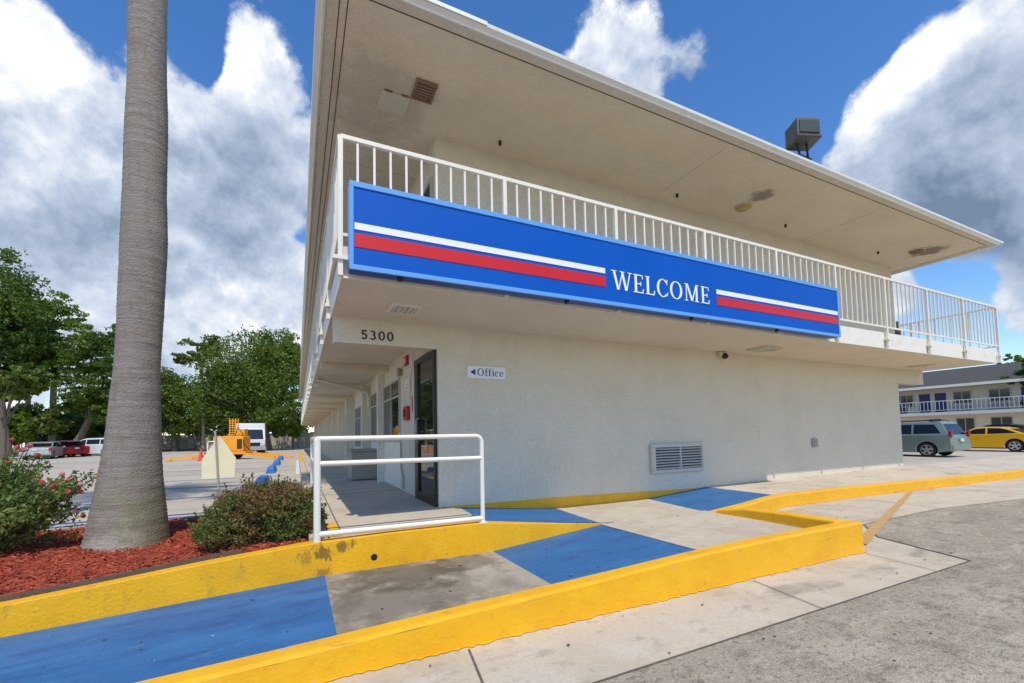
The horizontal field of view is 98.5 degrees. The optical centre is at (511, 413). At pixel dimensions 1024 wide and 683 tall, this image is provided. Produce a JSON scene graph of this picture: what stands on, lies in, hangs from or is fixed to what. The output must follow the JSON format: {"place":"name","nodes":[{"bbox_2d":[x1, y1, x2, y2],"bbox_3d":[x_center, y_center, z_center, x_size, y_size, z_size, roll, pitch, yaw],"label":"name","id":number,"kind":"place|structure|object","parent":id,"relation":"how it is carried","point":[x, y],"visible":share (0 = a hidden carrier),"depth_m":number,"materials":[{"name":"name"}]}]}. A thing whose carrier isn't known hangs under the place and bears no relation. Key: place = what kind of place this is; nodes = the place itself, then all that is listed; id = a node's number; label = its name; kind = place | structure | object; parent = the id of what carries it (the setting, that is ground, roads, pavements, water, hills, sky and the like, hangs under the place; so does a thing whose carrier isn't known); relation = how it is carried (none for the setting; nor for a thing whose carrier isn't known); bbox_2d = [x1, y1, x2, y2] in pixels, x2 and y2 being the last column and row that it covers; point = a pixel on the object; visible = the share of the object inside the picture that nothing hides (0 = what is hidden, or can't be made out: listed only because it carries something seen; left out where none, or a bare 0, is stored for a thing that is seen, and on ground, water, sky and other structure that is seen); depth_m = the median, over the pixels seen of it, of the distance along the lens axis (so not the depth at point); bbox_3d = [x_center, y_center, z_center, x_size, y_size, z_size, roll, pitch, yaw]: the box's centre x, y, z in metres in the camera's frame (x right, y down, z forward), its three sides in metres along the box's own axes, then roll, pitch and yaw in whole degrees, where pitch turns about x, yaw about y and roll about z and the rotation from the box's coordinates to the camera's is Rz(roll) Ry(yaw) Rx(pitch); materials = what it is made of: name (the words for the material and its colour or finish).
{"place":"outdoors","nodes":[
{"label":"outdoors","id":0,"kind":"place"},
{"bbox_2d":[79,419,105,438],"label":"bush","id":1,"kind":"object","parent":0,"point":[91,432],"visible":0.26,"depth_m":48.30,"materials":[{"name":"green plant"}]},
{"bbox_2d":[0,516,307,598],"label":"mulch bed","id":2,"kind":"object","parent":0,"point":[84,562],"visible":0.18,"depth_m":4.35,"materials":[{"name":"red wood"}]},
{"bbox_2d":[0,438,97,565],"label":"rose bush","id":3,"kind":"object","parent":2,"relation":"on","point":[28,508],"visible":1,"depth_m":4.66,"materials":[{"name":"green plant"}]},
{"bbox_2d":[0,549,242,601],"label":"garden edging","id":4,"kind":"object","parent":2,"relation":"on","point":[110,577],"visible":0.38,"depth_m":3.86,"materials":[{"name":"concrete"}]},
{"bbox_2d":[80,0,169,552],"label":"palm tree","id":5,"kind":"object","parent":2,"relation":"on","point":[128,508],"visible":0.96,"depth_m":4.92,"materials":[{"name":"grey plant"}]},
{"bbox_2d":[184,473,328,550],"bbox_3d":[-2.749,1.047,4.858,1.365,0.828,1.027,0,-3,-26],"label":"hedge shrub","id":6,"kind":"object","parent":2,"relation":"on","point":[276,510],"visible":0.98,"depth_m":4.59,"materials":[{"name":"green plant"}]},
{"bbox_2d":[0,575,336,682],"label":"ramp","id":7,"kind":"structure","parent":0,"point":[183,636],"depth_m":3.22,"materials":[{"name":"blue paint"}]},
{"bbox_2d":[42,498,960,665],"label":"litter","id":8,"kind":"object","parent":7,"relation":"on","point":[571,575],"visible":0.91,"depth_m":3.55,"materials":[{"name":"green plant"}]},
{"bbox_2d":[298,450,342,540],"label":"kerb","id":9,"kind":"structure","parent":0,"point":[304,476],"depth_m":10.19,"materials":[{"name":"grey concrete"}]},
{"bbox_2d":[300,450,437,529],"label":"walkway","id":10,"kind":"structure","parent":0,"point":[368,500],"depth_m":7.97,"materials":[{"name":"concrete"}]},
{"bbox_2d":[346,448,376,479],"bbox_3d":[-3.932,1.298,11.538,0.680,0.750,1.080,0,-3,-26],"label":"utility box","id":11,"kind":"object","parent":10,"relation":"on","point":[356,472],"visible":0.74,"depth_m":11.11,"materials":[{"name":"grey metal"}]},
{"bbox_2d":[324,506,473,537],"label":"walkway","id":12,"kind":"structure","parent":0,"point":[388,518],"depth_m":5.69,"materials":[{"name":"concrete"}]},
{"bbox_2d":[325,551,549,634],"bbox_3d":[-0.630,1.576,3.967,1.840,0.001,1.990,0,-3,-26],"label":"ramp landing","id":13,"kind":"object","parent":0,"point":[401,591],"visible":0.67,"depth_m":4.03,"materials":[{"name":"concrete"}]},
{"bbox_2d":[0,447,1023,552],"bbox_3d":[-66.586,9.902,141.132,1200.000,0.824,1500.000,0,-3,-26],"label":"ground","id":14,"kind":"structure","parent":0,"point":[181,506],"depth_m":19.32,"materials":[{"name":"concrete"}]},
{"bbox_2d":[9,409,40,442],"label":"bush","id":15,"kind":"object","parent":14,"relation":"on","point":[18,435],"visible":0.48,"depth_m":42.84,"materials":[{"name":"green plant"}]},
{"bbox_2d":[12,426,47,447],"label":"bush","id":16,"kind":"object","parent":14,"relation":"on","point":[16,443],"visible":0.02,"depth_m":49.28,"materials":[{"name":"green plant"}]},
{"bbox_2d":[0,362,61,459],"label":"bright tree","id":17,"kind":"object","parent":14,"relation":"on","point":[14,382],"visible":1,"depth_m":35.82,"materials":[{"name":"green plant"}]},
{"bbox_2d":[0,353,62,444],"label":"pine tree","id":18,"kind":"object","parent":14,"relation":"on","point":[28,400],"visible":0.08,"depth_m":43.80,"materials":[{"name":"green plant"}]},
{"bbox_2d":[0,245,70,456],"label":"oak tree","id":19,"kind":"object","parent":14,"relation":"on","point":[14,294],"visible":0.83,"depth_m":41.93,"materials":[{"name":"green plant"}]},
{"bbox_2d":[8,402,74,441],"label":"bush","id":20,"kind":"object","parent":14,"relation":"on","point":[49,426],"visible":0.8,"depth_m":43.44,"materials":[{"name":"plant"}]},
{"bbox_2d":[19,442,65,459],"bbox_3d":[-39.117,3.058,36.968,2.120,1.420,4.597,1,-4,-33],"label":"car","id":21,"kind":"object","parent":14,"relation":"on","point":[51,450],"visible":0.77,"depth_m":35.69,"materials":[{"name":"silver metal"}]},
{"bbox_2d":[20,421,78,443],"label":"bush","id":22,"kind":"object","parent":14,"relation":"on","point":[44,438],"visible":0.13,"depth_m":48.72,"materials":[{"name":"green plant"}]},
{"bbox_2d":[2,289,113,441],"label":"pine tree","id":23,"kind":"object","parent":14,"relation":"on","point":[71,324],"visible":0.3,"depth_m":45.35,"materials":[{"name":"green plant"}]},
{"bbox_2d":[57,412,85,433],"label":"bush","id":24,"kind":"object","parent":14,"relation":"on","point":[66,416],"visible":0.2,"depth_m":50.08,"materials":[{"name":"green plant"}]},
{"bbox_2d":[53,440,89,457],"bbox_3d":[-40.468,3.176,39.990,4.597,1.500,2.120,-3,-3,26],"label":"car","id":25,"kind":"object","parent":14,"relation":"on","point":[76,447],"visible":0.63,"depth_m":39.21,"materials":[{"name":"red paint"}]},
{"bbox_2d":[47,418,105,440],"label":"bush","id":26,"kind":"object","parent":14,"relation":"on","point":[60,436],"visible":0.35,"depth_m":48.60,"materials":[{"name":"green plant"}]},
{"bbox_2d":[48,391,108,435],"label":"dark tree","id":27,"kind":"object","parent":14,"relation":"on","point":[75,412],"visible":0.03,"depth_m":56.69,"materials":[{"name":"green plant"}]},
{"bbox_2d":[49,323,115,455],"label":"oak tree","id":28,"kind":"object","parent":14,"relation":"on","point":[94,401],"visible":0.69,"depth_m":42.79,"materials":[{"name":"green plant"}]},
{"bbox_2d":[69,437,103,456],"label":"minivan","id":29,"kind":"object","parent":14,"relation":"on","point":[95,444],"visible":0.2,"depth_m":41.15,"materials":[{"name":"white paint"}]},
{"bbox_2d":[13,449,208,454],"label":"grass","id":30,"kind":"structure","parent":14,"relation":"on","point":[17,452],"depth_m":57.89,"materials":[{"name":"green plant"}]},
{"bbox_2d":[41,516,203,530],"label":"kerb","id":31,"kind":"structure","parent":14,"relation":"on","point":[74,527],"depth_m":5.98,"materials":[{"name":"concrete"}]},
{"bbox_2d":[49,515,202,527],"bbox_3d":[-6.690,1.533,5.716,7.230,0.001,0.130,0,-3,-26],"label":"kerb paint","id":32,"kind":"object","parent":31,"relation":"on","point":[168,518],"depth_m":6.48,"materials":[{"name":"blue paint"}]},
{"bbox_2d":[50,512,200,524],"bbox_3d":[-7.346,1.933,8.056,5.300,0.001,0.100,0,-3,-26],"label":"parking line","id":33,"kind":"object","parent":14,"relation":"on","point":[171,514],"visible":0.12,"depth_m":8.48,"materials":[{"name":"blue paint"}]},
{"bbox_2d":[160,366,221,451],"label":"oak tree","id":34,"kind":"object","parent":14,"relation":"on","point":[173,411],"visible":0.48,"depth_m":50.82,"materials":[{"name":"green plant"}]},
{"bbox_2d":[171,334,223,451],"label":"slender tree","id":35,"kind":"object","parent":14,"relation":"on","point":[182,358],"visible":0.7,"depth_m":49.47,"materials":[{"name":"green plant"}]},
{"bbox_2d":[197,449,202,460],"bbox_3d":[-20.421,2.724,28.982,0.440,0.750,0.440,0,-3,-26],"label":"traffic cone","id":36,"kind":"object","parent":14,"relation":"on","point":[200,457],"visible":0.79,"depth_m":28.89,"materials":[{"name":"plastic"}]},
{"bbox_2d":[202,431,235,495],"bbox_3d":[-6.082,1.187,9.156,0.620,1.673,0.062,0,-3,-16],"label":"pentagon sign","id":37,"kind":"object","parent":14,"relation":"on","point":[218,459],"visible":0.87,"depth_m":9.17,"materials":[{"name":"beige metal"}]},
{"bbox_2d":[164,418,292,461],"bbox_3d":[-19.359,1.740,30.540,7.206,2.816,2.721,-1,-3,-6],"label":"boom lift","id":38,"kind":"object","parent":14,"relation":"on","point":[238,443],"visible":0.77,"depth_m":30.09,"materials":[{"name":"orange paint"}]},
{"bbox_2d":[237,439,241,448],"bbox_3d":[-18.565,2.064,30.077,0.322,0.667,0.009,-1,-3,-6],"label":"access door","id":39,"kind":"structure","parent":38,"relation":"in","point":[239,441],"depth_m":30.07,"materials":[{"name":"brown metal"}]},
{"bbox_2d":[162,432,313,448],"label":"block wall","id":40,"kind":"structure","parent":14,"relation":"on","point":[195,441],"depth_m":58.66,"materials":[{"name":"beige concrete"}]},
{"bbox_2d":[162,401,313,439],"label":"dark tree","id":41,"kind":"object","parent":14,"relation":"on","point":[212,436],"visible":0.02,"depth_m":60.33,"materials":[{"name":"green plant"}]},
{"bbox_2d":[175,324,301,450],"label":"oak tree","id":42,"kind":"object","parent":14,"relation":"on","point":[251,386],"visible":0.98,"depth_m":48.33,"materials":[{"name":"green plant"}]},
{"bbox_2d":[236,423,267,452],"bbox_3d":[-23.942,2.291,40.326,2.440,2.748,6.140,1,-4,-34],"label":"truck","id":43,"kind":"object","parent":14,"relation":"on","point":[257,434],"visible":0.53,"depth_m":38.30,"materials":[{"name":"white metal"}]},
{"bbox_2d":[255,475,269,484],"bbox_3d":[-7.819,2.096,13.830,0.364,0.230,2.090,0,-3,-26],"label":"wheel stop","id":44,"kind":"object","parent":14,"relation":"on","point":[262,477],"visible":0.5,"depth_m":13.60,"materials":[{"name":"blue concrete"}]},
{"bbox_2d":[265,465,276,473],"bbox_3d":[-10.266,2.362,18.860,0.364,0.230,2.090,0,-3,-26],"label":"wheel stop","id":45,"kind":"object","parent":14,"relation":"on","point":[271,468],"visible":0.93,"depth_m":17.98,"materials":[{"name":"blue concrete"}]},
{"bbox_2d":[273,460,280,465],"bbox_3d":[-12.626,2.619,23.711,0.364,0.230,2.090,0,-3,-26],"label":"wheel stop","id":46,"kind":"object","parent":14,"relation":"on","point":[276,462],"visible":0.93,"depth_m":22.82,"materials":[{"name":"blue concrete"}]},
{"bbox_2d":[269,417,306,437],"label":"bush","id":47,"kind":"object","parent":14,"relation":"on","point":[298,429],"visible":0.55,"depth_m":51.63,"materials":[{"name":"green plant"}]},
{"bbox_2d":[291,380,302,448],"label":"slender tree","id":48,"kind":"object","parent":14,"relation":"on","point":[293,443],"visible":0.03,"depth_m":55.85,"materials":[{"name":"green plant"}]},
{"bbox_2d":[296,460,299,473],"bbox_3d":[-10.982,2.645,22.616,0.140,0.098,12.200,0,-3,-26],"label":"parking line","id":49,"kind":"object","parent":14,"relation":"on","point":[297,467],"visible":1,"depth_m":21.01,"materials":[{"name":"white paint"}]},
{"bbox_2d":[0,521,605,637],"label":"retaining wall","id":50,"kind":"structure","parent":14,"relation":"on","point":[224,575],"depth_m":4.22,"materials":[{"name":"yellow paint"}]},
{"bbox_2d":[310,434,486,542],"bbox_3d":[-1.432,0.806,5.417,1.917,1.077,1.267,0,-3,-26],"label":"handrail","id":51,"kind":"object","parent":50,"relation":"on","point":[316,463],"visible":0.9,"depth_m":4.80,"materials":[{"name":"metal"}]},
{"bbox_2d":[135,520,863,682],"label":"kerb","id":52,"kind":"structure","parent":14,"relation":"on","point":[397,641],"depth_m":3.18,"materials":[{"name":"yellow paint"}]},
{"bbox_2d":[321,551,867,682],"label":"kerb overspray","id":53,"kind":"object","parent":14,"relation":"on","point":[473,645],"visible":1,"depth_m":3.24,"materials":[{"name":"yellow paint"}]},
{"bbox_2d":[299,0,1003,507],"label":"motel building","id":54,"kind":"structure","parent":14,"relation":"on","point":[583,404],"depth_m":7.62,"materials":[{"name":"beige paint"}]},
{"bbox_2d":[355,406,360,447],"bbox_3d":[-5.216,0.461,14.975,0.039,1.370,1.500,0,-3,-26],"label":"window","id":55,"kind":"structure","parent":54,"relation":"in","point":[357,410],"depth_m":14.96,"materials":[{"name":"clear glass"}]},
{"bbox_2d":[371,391,376,441],"bbox_3d":[-3.526,0.076,11.505,0.039,1.310,1.850,0,-3,-26],"label":"window","id":56,"kind":"structure","parent":54,"relation":"in","point":[373,396],"depth_m":11.86,"materials":[{"name":"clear glass"}]},
{"bbox_2d":[361,330,393,340],"bbox_3d":[-1.891,-1.098,6.212,0.441,0.133,0.007,0,-3,-26],"label":"street number","id":57,"kind":"object","parent":54,"relation":"attached to","point":[378,335],"visible":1,"depth_m":6.22,"materials":[{"name":"black paint"}]},
{"bbox_2d":[383,377,400,441],"bbox_3d":[-2.651,-0.035,9.705,0.039,1.310,1.800,0,-3,-26],"label":"window","id":58,"kind":"structure","parent":54,"relation":"in","point":[391,391],"depth_m":9.61,"materials":[{"name":"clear glass"}]},
{"bbox_2d":[377,89,409,115],"bbox_3d":[-1.621,-4.256,6.042,0.380,0.021,0.385,0,-3,-26],"label":"access panel","id":59,"kind":"object","parent":54,"relation":"attached to","point":[390,101],"visible":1,"depth_m":6.03,"materials":[{"name":"paint"}]},
{"bbox_2d":[396,367,401,376],"bbox_3d":[-2.247,-0.826,8.814,0.089,0.193,0.193,0,-3,-26],"label":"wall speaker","id":60,"kind":"object","parent":54,"relation":"attached to","point":[398,372],"depth_m":8.77},
{"bbox_2d":[386,302,421,315],"bbox_3d":[-1.395,-1.349,5.708,0.380,0.029,0.380,0,-3,-26],"label":"ceiling light","id":61,"kind":"object","parent":54,"relation":"attached to","point":[404,309],"visible":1,"depth_m":5.67,"materials":[{"name":"white paint"}]},
{"bbox_2d":[403,355,408,365],"bbox_3d":[-2.015,-1.004,8.370,0.061,0.180,0.260,0,-3,-26],"label":"fire alarm","id":62,"kind":"object","parent":54,"relation":"attached to","point":[406,360],"visible":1,"depth_m":8.29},
{"bbox_2d":[404,378,410,390],"bbox_3d":[-1.971,-0.546,8.329,0.014,0.200,0.480,0,-3,-26],"label":"notice","id":63,"kind":"object","parent":54,"relation":"attached to","point":[406,384],"visible":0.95,"depth_m":8.31,"materials":[{"name":"white paper"}]},
{"bbox_2d":[403,396,412,420],"bbox_3d":[-1.936,-0.093,8.184,0.074,0.420,0.520,0,-3,-26],"label":"extinguisher box","id":64,"kind":"object","parent":54,"relation":"attached to","point":[406,412],"visible":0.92,"depth_m":8.15,"materials":[{"name":"red metal"}]},
{"bbox_2d":[411,77,437,104],"bbox_3d":[-1.163,-4.273,5.856,0.280,0.024,0.360,0,-3,-26],"label":"soffit vent","id":65,"kind":"object","parent":54,"relation":"attached to","point":[423,91],"visible":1,"depth_m":5.85,"materials":[{"name":"metal"}]},
{"bbox_2d":[414,350,437,506],"bbox_3d":[-1.427,0.230,7.098,0.116,2.360,1.200,0,-3,-26],"label":"office door","id":66,"kind":"structure","parent":54,"relation":"in","point":[425,376],"depth_m":7.05,"materials":[{"name":"glass"}]},
{"bbox_2d":[423,176,432,197],"bbox_3d":[-1.414,-2.635,7.181,0.044,2.030,0.900,0,-3,-26],"label":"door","id":67,"kind":"structure","parent":54,"relation":"in","point":[428,190],"depth_m":6.96,"materials":[{"name":"grey"}]},
{"bbox_2d":[467,366,505,379],"bbox_3d":[-0.392,-0.642,6.907,0.640,0.190,0.021,0,-3,-26],"label":"office sign","id":68,"kind":"object","parent":54,"relation":"attached to","point":[481,372],"visible":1,"depth_m":6.90,"materials":[{"name":"white plastic"}]},
{"bbox_2d":[348,180,840,338],"bbox_3d":[2.175,-1.864,6.368,8.545,0.942,0.174,0,-3,-26],"label":"welcome sign","id":69,"kind":"object","parent":54,"relation":"attached to","point":[399,236],"visible":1,"depth_m":5.51,"materials":[{"name":"blue"}]},
{"bbox_2d":[649,442,703,473],"bbox_3d":[3.201,0.848,8.537,1.360,0.550,0.069,0,-3,-26],"label":"vent","id":70,"kind":"object","parent":54,"relation":"attached to","point":[674,457],"depth_m":8.50,"materials":[{"name":"white metal"}]},
{"bbox_2d":[717,351,727,358],"bbox_3d":[4.402,-1.216,9.198,0.200,0.160,0.161,0,-3,-26],"label":"security camera","id":71,"kind":"object","parent":54,"relation":"attached to","point":[723,355],"visible":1,"depth_m":9.16,"materials":[{"name":"black paint"}]},
{"bbox_2d":[734,202,752,212],"bbox_3d":[4.726,-4.211,9.019,0.336,0.140,0.336,0,-3,-26],"label":"ceiling light","id":72,"kind":"object","parent":54,"relation":"attached to","point":[743,207],"visible":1,"depth_m":8.94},
{"bbox_2d":[746,345,780,351],"bbox_3d":[5.085,-1.312,8.936,0.440,0.029,0.440,0,-3,-26],"label":"ceiling light","id":73,"kind":"object","parent":54,"relation":"attached to","point":[762,348],"visible":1,"depth_m":8.88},
{"bbox_2d":[785,117,821,159],"bbox_3d":[5.045,-4.738,7.661,0.433,0.652,0.392,-1,-3,-1],"label":"floodlight","id":74,"kind":"object","parent":54,"relation":"attached to","point":[802,134],"visible":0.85,"depth_m":7.55,"materials":[{"name":"grey metal"}]},
{"bbox_2d":[811,439,817,446],"bbox_3d":[7.217,0.694,10.511,0.210,0.200,0.049,0,-3,-26],"label":"outlet box","id":75,"kind":"object","parent":54,"relation":"attached to","point":[814,442],"visible":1,"depth_m":10.48,"materials":[{"name":"grey metal"}]},
{"bbox_2d":[908,247,924,254],"bbox_3d":[10.455,-4.202,11.415,0.336,0.140,0.336,0,-3,-26],"label":"ceiling light","id":76,"kind":"object","parent":54,"relation":"attached to","point":[916,251],"visible":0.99,"depth_m":11.34,"materials":[{"name":"metal"}]},
{"bbox_2d":[717,508,844,527],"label":"kerb","id":77,"kind":"structure","parent":14,"relation":"on","point":[799,520],"depth_m":5.72,"materials":[{"name":"yellow paint"}]},
{"bbox_2d":[708,469,1023,512],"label":"kerb","id":78,"kind":"structure","parent":14,"relation":"on","point":[773,502],"depth_m":9.23,"materials":[{"name":"yellow paint"}]},
{"bbox_2d":[901,420,970,456],"bbox_3d":[20.070,1.270,22.915,2.280,1.769,4.907,0,-3,-26],"label":"minivan","id":79,"kind":"object","parent":14,"relation":"on","point":[940,437],"visible":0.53,"depth_m":21.10,"materials":[{"name":"silver metal"}]},
{"bbox_2d":[898,362,1023,431],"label":"second motel building","id":80,"kind":"structure","parent":14,"relation":"on","point":[967,398],"depth_m":37.54,"materials":[{"name":"beige paint"}]},
{"bbox_2d":[899,396,906,413],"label":"door","id":81,"kind":"structure","parent":80,"relation":"in","point":[904,409],"depth_m":41.53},
{"bbox_2d":[900,395,913,407],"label":"window","id":82,"kind":"structure","parent":80,"relation":"in","point":[907,399],"depth_m":41.22,"materials":[{"name":"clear glass"}]},
{"bbox_2d":[919,394,930,412],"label":"door","id":83,"kind":"structure","parent":80,"relation":"in","point":[924,398],"depth_m":40.05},
{"bbox_2d":[934,393,946,411],"bbox_3d":[37.979,-0.971,39.114,0.038,1.710,0.750,0,-3,-26],"label":"door","id":84,"kind":"structure","parent":80,"relation":"in","point":[939,397],"depth_m":39.06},
{"bbox_2d":[952,390,971,403],"bbox_3d":[38.585,-1.404,37.849,0.058,1.100,1.200,0,-3,-26],"label":"window","id":85,"kind":"structure","parent":80,"relation":"in","point":[957,395],"depth_m":37.81,"materials":[{"name":"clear glass"}]},
{"bbox_2d":[956,417,975,431],"bbox_3d":[38.677,0.986,37.634,0.058,1.300,1.200,0,-3,-26],"label":"window","id":86,"kind":"structure","parent":80,"relation":"in","point":[966,424],"depth_m":37.57,"materials":[{"name":"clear glass"}]},
{"bbox_2d":[988,387,1011,401],"bbox_3d":[39.568,-1.529,35.828,0.058,1.100,1.300,0,-3,-26],"label":"window","id":87,"kind":"structure","parent":80,"relation":"in","point":[996,392],"depth_m":35.80,"materials":[{"name":"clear glass"}]},
{"bbox_2d":[990,416,1013,424],"bbox_3d":[39.617,0.867,35.704,0.058,1.300,1.300,0,-3,-26],"label":"window","id":88,"kind":"structure","parent":80,"relation":"in","point":[1000,419],"depth_m":35.66,"materials":[{"name":"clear glass"}]},
{"bbox_2d":[1021,387,1023,407],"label":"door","id":89,"kind":"structure","parent":80,"relation":"in","point":[1022,388],"depth_m":34.69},
{"bbox_2d":[965,427,1023,451],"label":"car","id":90,"kind":"object","parent":14,"relation":"on","point":[1011,438],"visible":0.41,"depth_m":24.48,"materials":[{"name":"yellow paint"}]},
{"bbox_2d":[983,424,1023,428],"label":"car","id":91,"kind":"object","parent":14,"relation":"on","point":[1020,426],"visible":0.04,"depth_m":27.56,"materials":[{"name":"black paint"}]},
{"bbox_2d":[996,354,1021,363],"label":"bright tree","id":92,"kind":"object","parent":14,"relation":"on","point":[1017,357],"visible":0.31,"depth_m":74.75,"materials":[{"name":"green plant"}]},
{"bbox_2d":[999,357,1023,405],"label":"pine tree","id":93,"kind":"object","parent":14,"relation":"on","point":[1021,371],"visible":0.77,"depth_m":34.71,"materials":[{"name":"green plant"}]},
{"bbox_2d":[0,0,1023,446],"label":"sky","id":94,"kind":"structure","parent":0,"point":[920,103],"materials":[{"name":"blue"}]},
{"bbox_2d":[459,507,598,522],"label":"ramp","id":95,"kind":"structure","parent":0,"point":[548,515],"depth_m":6.24,"materials":[{"name":"blue paint"}]},
{"bbox_2d":[65,466,1023,682],"bbox_3d":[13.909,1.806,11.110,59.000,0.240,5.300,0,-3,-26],"label":"pavement","id":96,"kind":"structure","parent":0,"point":[603,646],"depth_m":3.35,"materials":[{"name":"concrete"}]},
{"bbox_2d":[863,491,911,544],"bbox_3d":[6.531,1.638,7.580,6.524,0.001,0.131,2,-4,-44],"label":"painted line","id":97,"kind":"object","parent":96,"relation":"on","point":[869,533],"visible":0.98,"depth_m":6.58,"materials":[{"name":"yellow paint"}]},
{"bbox_2d":[493,525,695,583],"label":"ramp","id":98,"kind":"structure","parent":0,"point":[574,554],"depth_m":4.81,"materials":[{"name":"blue paint"}]},
{"bbox_2d":[556,499,698,522],"bbox_3d":[1.848,1.525,7.069,2.170,0.019,1.450,0,-3,-26],"label":"ramp landing","id":99,"kind":"object","parent":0,"point":[622,511],"visible":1,"depth_m":6.96,"materials":[{"name":"concrete"}]},
{"bbox_2d":[601,510,802,549],"bbox_3d":[2.582,1.438,5.538,2.150,0.001,1.990,0,-3,-26],"label":"ramp landing","id":100,"kind":"object","parent":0,"point":[696,530],"visible":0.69,"depth_m":5.56,"materials":[{"name":"concrete"}]},
{"bbox_2d":[649,487,770,510],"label":"ramp","id":101,"kind":"structure","parent":0,"point":[705,498],"depth_m":7.92,"materials":[{"name":"blue paint"}]},
{"bbox_2d":[598,499,1023,682],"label":"road","id":102,"kind":"structure","parent":0,"point":[970,617],"depth_m":3.02,"materials":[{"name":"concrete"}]},
{"bbox_2d":[707,455,1023,494],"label":"pavement","id":103,"kind":"structure","parent":0,"point":[899,473],"depth_m":10.64,"materials":[{"name":"concrete"}]},
{"bbox_2d":[895,321,900,334],"bbox_3d":[11.407,-2.405,13.327,0.400,1.690,0.400,0,-3,-26],"label":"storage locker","id":104,"kind":"object","parent":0,"point":[897,332],"visible":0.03,"depth_m":13.15,"materials":[{"name":"grey metal"}]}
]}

